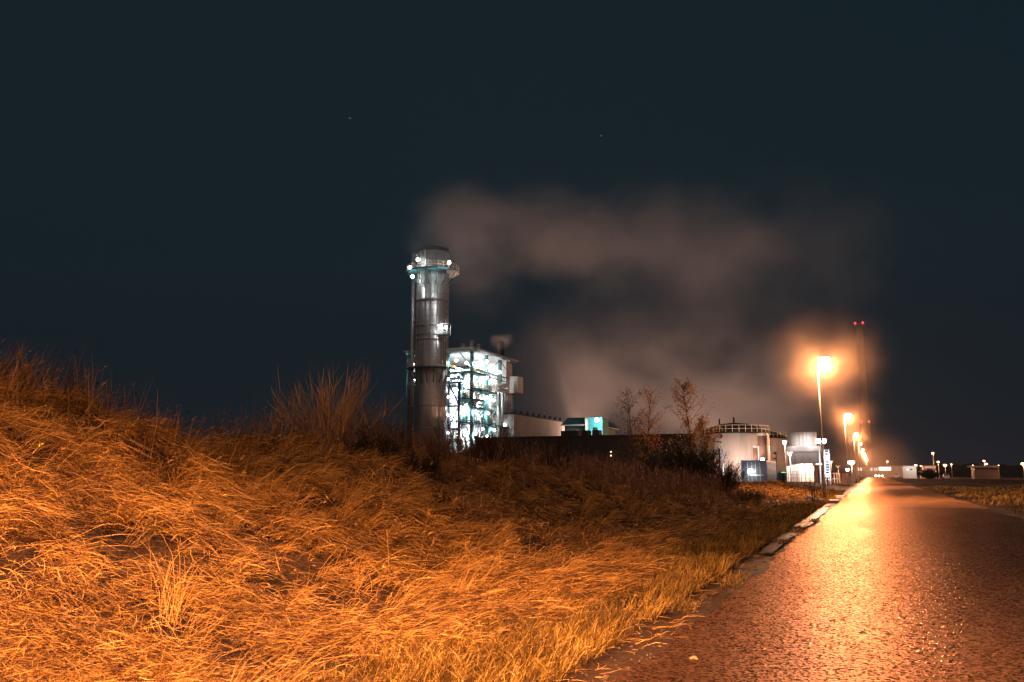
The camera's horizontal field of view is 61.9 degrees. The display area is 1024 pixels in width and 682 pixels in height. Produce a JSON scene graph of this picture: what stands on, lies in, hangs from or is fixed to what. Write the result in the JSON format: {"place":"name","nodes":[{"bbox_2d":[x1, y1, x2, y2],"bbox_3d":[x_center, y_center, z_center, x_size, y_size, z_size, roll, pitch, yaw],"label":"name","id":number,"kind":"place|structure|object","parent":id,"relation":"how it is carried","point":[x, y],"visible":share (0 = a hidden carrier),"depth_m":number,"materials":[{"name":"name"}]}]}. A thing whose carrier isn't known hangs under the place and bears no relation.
{"place":"outdoors","nodes":[
{"label":"outdoors","id":0,"kind":"place"},
{"bbox_2d":[0,335,1023,681],"bbox_3d":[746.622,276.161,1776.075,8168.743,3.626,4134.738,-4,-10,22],"label":"ground","id":1,"kind":"structure","parent":0,"point":[648,631],"depth_m":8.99,"materials":[{"name":"brown plant"}]},
{"bbox_2d":[255,393,321,442],"bbox_3d":[-4.887,1.754,18.167,1.521,1.498,1.520,-1,-9,6],"label":"broom shrub","id":2,"kind":"object","parent":1,"relation":"on","point":[279,427],"visible":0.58,"depth_m":18.13,"materials":[{"name":"brown plant"}]},
{"bbox_2d":[265,358,403,447],"bbox_3d":[-4.001,1.459,19.181,2.835,2.524,2.790,-4,-10,22],"label":"broom shrub","id":3,"kind":"object","parent":1,"relation":"on","point":[341,410],"visible":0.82,"depth_m":19.05,"materials":[{"name":"brown plant"}]},
{"bbox_2d":[307,395,412,447],"bbox_3d":[-3.710,2.078,20.258,2.480,1.793,2.073,5,-10,-31],"label":"broom shrub","id":4,"kind":"object","parent":1,"relation":"on","point":[366,426],"visible":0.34,"depth_m":20.17,"materials":[{"name":"brown plant"}]},
{"bbox_2d":[342,424,411,460],"bbox_3d":[-2.986,2.258,18.489,1.737,0.961,1.533,-8,-12,43],"label":"bramble bush","id":5,"kind":"object","parent":1,"relation":"on","point":[364,442],"visible":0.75,"depth_m":18.21,"materials":[{"name":"brown plant"}]},
{"bbox_2d":[365,407,419,451],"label":"bramble bush","id":6,"kind":"object","parent":1,"relation":"on","point":[401,433],"visible":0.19,"depth_m":22.95,"materials":[{"name":"brown plant"}]},
{"bbox_2d":[392,443,451,480],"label":"bramble bush","id":7,"kind":"object","parent":1,"relation":"on","point":[424,469],"visible":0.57,"depth_m":19.20,"materials":[{"name":"brown plant"}]},
{"bbox_2d":[406,246,459,455],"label":"chimney","id":8,"kind":"object","parent":1,"relation":"on","point":[432,272],"visible":0.93,"depth_m":165.08,"materials":[{"name":"metal"}]},
{"bbox_2d":[419,427,460,461],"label":"bare bush","id":9,"kind":"object","parent":1,"relation":"on","point":[439,446],"visible":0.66,"depth_m":21.81,"materials":[{"name":"brown plant"}]},
{"bbox_2d":[403,340,522,453],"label":"boiler house","id":10,"kind":"structure","parent":1,"relation":"on","point":[485,382],"depth_m":174.57,"materials":[{"name":"metal"}]},
{"bbox_2d":[426,400,515,465],"bbox_3d":[-1.315,2.613,23.991,2.951,2.027,2.287,-4,-10,22],"label":"bare bush","id":11,"kind":"object","parent":1,"relation":"on","point":[477,446],"visible":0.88,"depth_m":23.73,"materials":[{"name":"brown plant"}]},
{"bbox_2d":[198,397,748,509],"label":"tall weeds","id":12,"kind":"object","parent":1,"relation":"on","point":[680,480],"visible":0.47,"depth_m":28.74,"materials":[{"name":"brown plant"}]},
{"bbox_2d":[468,425,529,464],"bbox_3d":[-0.447,3.014,24.390,1.998,1.479,1.856,4,-10,-22],"label":"bramble bush","id":13,"kind":"object","parent":1,"relation":"on","point":[505,453],"visible":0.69,"depth_m":24.16,"materials":[{"name":"brown plant"}]},
{"bbox_2d":[493,410,564,436],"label":"turbine hall","id":14,"kind":"structure","parent":1,"relation":"on","point":[526,424],"depth_m":188.23,"materials":[{"name":"paint"}]},
{"bbox_2d":[515,432,588,475],"bbox_3d":[1.204,3.622,27.687,2.124,1.623,2.513,-7,-11,39],"label":"bramble bush","id":15,"kind":"object","parent":1,"relation":"on","point":[558,453],"visible":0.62,"depth_m":27.51,"materials":[{"name":"brown plant"}]},
{"bbox_2d":[560,417,618,434],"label":"teal hall","id":16,"kind":"structure","parent":1,"relation":"on","point":[604,425],"depth_m":137.77,"materials":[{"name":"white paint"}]},
{"bbox_2d":[474,430,714,474],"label":"dark shed","id":17,"kind":"structure","parent":1,"relation":"on","point":[597,441],"depth_m":88.51,"materials":[{"name":"black"}]},
{"bbox_2d":[607,386,653,461],"bbox_3d":[7.217,5.748,50.694,3.240,6.352,2.865,-4,-10,22],"label":"birch sapling","id":18,"kind":"object","parent":1,"relation":"on","point":[630,426],"visible":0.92,"depth_m":50.94,"materials":[{"name":"brown plant"}]},
{"bbox_2d":[630,385,672,462],"bbox_3d":[7.792,5.580,49.583,2.400,6.024,2.275,3,-9,-17],"label":"birch sapling","id":19,"kind":"object","parent":1,"relation":"on","point":[650,425],"visible":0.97,"depth_m":49.56,"materials":[{"name":"brown plant"}]},
{"bbox_2d":[628,447,686,479],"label":"dense bush","id":20,"kind":"object","parent":1,"relation":"on","point":[664,462],"visible":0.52,"depth_m":42.69,"materials":[{"name":"brown plant"}]},
{"bbox_2d":[654,432,731,484],"bbox_3d":[9.572,6.317,45.365,4.108,3.121,4.843,-4,-10,22],"label":"dense bush","id":21,"kind":"object","parent":1,"relation":"on","point":[701,461],"visible":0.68,"depth_m":44.66,"materials":[{"name":"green plant"}]},
{"bbox_2d":[663,375,726,459],"bbox_3d":[10.249,5.276,47.322,3.512,6.884,2.861,-4,-10,22],"label":"birch sapling","id":22,"kind":"object","parent":1,"relation":"on","point":[682,386],"visible":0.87,"depth_m":47.69,"materials":[{"name":"brown plant"}]},
{"bbox_2d":[691,413,721,453],"bbox_3d":[10.376,6.063,45.963,1.722,4.390,1.534,7,-11,-39],"label":"birch sapling","id":23,"kind":"object","parent":1,"relation":"on","point":[702,429],"visible":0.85,"depth_m":46.13,"materials":[{"name":"brown plant"}]},
{"bbox_2d":[704,429,723,474],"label":"stair tower","id":24,"kind":"structure","parent":1,"relation":"on","point":[718,448],"depth_m":95.36,"materials":[{"name":"grey metal"}]},
{"bbox_2d":[703,460,752,494],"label":"dense bush","id":25,"kind":"object","parent":1,"relation":"on","point":[729,471],"visible":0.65,"depth_m":45.11,"materials":[{"name":"brown plant"}]},
{"bbox_2d":[702,417,769,480],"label":"storage tank","id":26,"kind":"object","parent":1,"relation":"on","point":[738,440],"visible":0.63,"depth_m":103.81,"materials":[{"name":"metal"}]},
{"bbox_2d":[733,484,766,504],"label":"weed bush","id":27,"kind":"object","parent":1,"relation":"on","point":[758,495],"visible":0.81,"depth_m":38.12,"materials":[{"name":"brown plant"}]},
{"bbox_2d":[752,445,757,459],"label":"riser pipe","id":28,"kind":"object","parent":1,"relation":"on","point":[755,452],"visible":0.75,"depth_m":98.96,"materials":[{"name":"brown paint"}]},
{"bbox_2d":[741,460,776,481],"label":"shipping container","id":29,"kind":"object","parent":1,"relation":"on","point":[762,470],"visible":0.79,"depth_m":89.28,"materials":[{"name":"metal"}]},
{"bbox_2d":[757,433,767,460],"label":"riser pipe","id":30,"kind":"object","parent":1,"relation":"on","point":[762,444],"visible":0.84,"depth_m":98.72,"materials":[{"name":"white metal"}]},
{"bbox_2d":[757,425,787,471],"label":"storage tank","id":31,"kind":"object","parent":1,"relation":"on","point":[776,443],"visible":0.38,"depth_m":129.92,"materials":[{"name":"metal"}]},
{"bbox_2d":[773,452,777,479],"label":"sign post","id":32,"kind":"object","parent":1,"relation":"on","point":[776,463],"visible":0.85,"depth_m":85.56,"materials":[{"name":"grey metal"}]},
{"bbox_2d":[761,529,797,553],"bbox_3d":[6.546,4.805,20.724,0.460,0.001,8.741,-4,-10,22],"label":"slab","id":33,"kind":"object","parent":1,"relation":"on","point":[770,548],"visible":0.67,"depth_m":19.07,"materials":[{"name":"concrete"}]},
{"bbox_2d":[782,441,786,480],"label":"yard lamp","id":34,"kind":"object","parent":1,"relation":"on","point":[784,442],"visible":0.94,"depth_m":111.38,"materials":[{"name":"metal"}]},
{"bbox_2d":[787,452,792,481],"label":"yard lamp","id":35,"kind":"object","parent":1,"relation":"on","point":[789,454],"visible":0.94,"depth_m":94.07,"materials":[{"name":"white metal"}]},
{"bbox_2d":[787,463,813,481],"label":"white shed","id":36,"kind":"structure","parent":1,"relation":"on","point":[799,468],"depth_m":112.72,"materials":[{"name":"paint"}]},
{"bbox_2d":[792,466,799,481],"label":"door","id":37,"kind":"structure","parent":36,"relation":"in","point":[795,469],"depth_m":112.93,"materials":[{"name":"white metal"}]},
{"bbox_2d":[787,432,821,465],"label":"cooling tower","id":38,"kind":"structure","parent":1,"relation":"on","point":[803,447],"depth_m":149.36,"materials":[{"name":"white metal"}]},
{"bbox_2d":[780,471,832,484],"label":"yard fence","id":39,"kind":"object","parent":1,"relation":"on","point":[805,474],"visible":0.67,"depth_m":89.04,"materials":[{"name":"white metal"}]},
{"bbox_2d":[793,506,827,526],"bbox_3d":[11.761,6.759,33.296,0.809,0.001,18.361,-4,-10,22],"label":"slab","id":40,"kind":"object","parent":1,"relation":"on","point":[819,512],"visible":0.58,"depth_m":31.53,"materials":[{"name":"concrete"}]},
{"bbox_2d":[791,474,829,500],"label":"bush","id":41,"kind":"object","parent":1,"relation":"on","point":[811,495],"visible":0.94,"depth_m":46.72,"materials":[{"name":"brown plant"}]},
{"bbox_2d":[804,494,828,500],"bbox_3d":[16.872,8.765,47.279,1.266,0.528,0.618,-6,-11,33],"label":"slab","id":42,"kind":"object","parent":1,"relation":"on","point":[808,495],"visible":0.35,"depth_m":47.20,"materials":[{"name":"grey concrete"}]},
{"bbox_2d":[813,464,821,482],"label":"block wall","id":43,"kind":"structure","parent":1,"relation":"on","point":[816,469],"depth_m":104.50,"materials":[{"name":"white paint"}]},
{"bbox_2d":[815,439,826,479],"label":"yard lamp","id":44,"kind":"object","parent":1,"relation":"on","point":[819,440],"visible":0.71,"depth_m":93.25,"materials":[{"name":"metal"}]},
{"bbox_2d":[817,355,829,497],"bbox_3d":[19.928,5.432,53.960,0.843,9.240,0.600,0,-9,-1],"label":"street lamp","id":45,"kind":"object","parent":1,"relation":"on","point":[824,359],"visible":0.94,"depth_m":54.16,"materials":[{"name":"metal"}]},
{"bbox_2d":[818,442,830,483],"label":"ladder tower","id":46,"kind":"structure","parent":1,"relation":"on","point":[827,466],"depth_m":90.99,"materials":[{"name":"white metal"}]},
{"bbox_2d":[828,473,839,482],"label":"gate barrier","id":47,"kind":"object","parent":1,"relation":"on","point":[834,477],"visible":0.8,"depth_m":115.67,"materials":[{"name":"metal"}]},
{"bbox_2d":[829,499,839,502],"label":"kerb slab","id":48,"kind":"structure","parent":1,"relation":"on","point":[834,501],"depth_m":47.22,"materials":[{"name":"concrete"}]},
{"bbox_2d":[841,472,846,484],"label":"cabinet","id":49,"kind":"object","parent":1,"relation":"on","point":[844,478],"visible":0.91,"depth_m":117.99,"materials":[{"name":"brown metal"}]},
{"bbox_2d":[844,412,850,486],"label":"street lamp","id":50,"kind":"object","parent":1,"relation":"on","point":[848,414],"visible":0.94,"depth_m":105.60,"materials":[{"name":"metal"}]},
{"bbox_2d":[848,461,854,483],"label":"yard lamp","id":51,"kind":"object","parent":1,"relation":"on","point":[851,462],"visible":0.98,"depth_m":137.94,"materials":[{"name":"white metal"}]},
{"bbox_2d":[853,432,857,481],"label":"street lamp","id":52,"kind":"object","parent":1,"relation":"on","point":[856,433],"visible":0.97,"depth_m":157.11,"materials":[{"name":"metal"}]},
{"bbox_2d":[854,322,872,465],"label":"beacon mast","id":53,"kind":"object","parent":1,"relation":"on","point":[866,433],"visible":0.94,"depth_m":553.49,"materials":[{"name":"metal"}]},
{"bbox_2d":[853,466,902,476],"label":"warehouse","id":54,"kind":"structure","parent":1,"relation":"on","point":[872,471],"depth_m":382.07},
{"bbox_2d":[902,466,916,477],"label":"kiosk","id":55,"kind":"object","parent":1,"relation":"on","point":[909,472],"visible":0.93,"depth_m":296.43,"materials":[{"name":"paint"}]},
{"bbox_2d":[826,463,1023,474],"bbox_3d":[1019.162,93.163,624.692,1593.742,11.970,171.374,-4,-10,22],"label":"distant treeline","id":56,"kind":"object","parent":1,"relation":"on","point":[964,469],"visible":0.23,"depth_m":798.47,"materials":[{"name":"black plant"}]},
{"bbox_2d":[921,466,935,471],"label":"porch building","id":57,"kind":"structure","parent":1,"relation":"on","point":[924,468],"depth_m":307.59,"materials":[{"name":"white paint"}]},
{"bbox_2d":[918,469,942,478],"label":"hedge clump","id":58,"kind":"object","parent":1,"relation":"on","point":[927,474],"visible":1,"depth_m":265.91,"materials":[{"name":"green plant"}]},
{"bbox_2d":[967,465,999,478],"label":"bungalow","id":59,"kind":"object","parent":1,"relation":"on","point":[984,472],"visible":0.96,"depth_m":261.44,"materials":[{"name":"brown paint"}]},
{"bbox_2d":[0,0,1023,470],"label":"sky","id":60,"kind":"structure","parent":0,"point":[193,202],"materials":[{"name":"black"}]},
{"bbox_2d":[610,477,1023,681],"bbox_3d":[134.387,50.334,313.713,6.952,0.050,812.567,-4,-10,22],"label":"road","id":61,"kind":"structure","parent":0,"point":[953,622],"depth_m":10.02,"materials":[{"name":"grey asphalt"}]},
{"bbox_2d":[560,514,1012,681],"bbox_3d":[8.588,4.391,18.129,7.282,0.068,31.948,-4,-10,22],"label":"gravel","id":62,"kind":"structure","parent":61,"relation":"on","point":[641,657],"depth_m":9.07,"materials":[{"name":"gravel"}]}
]}

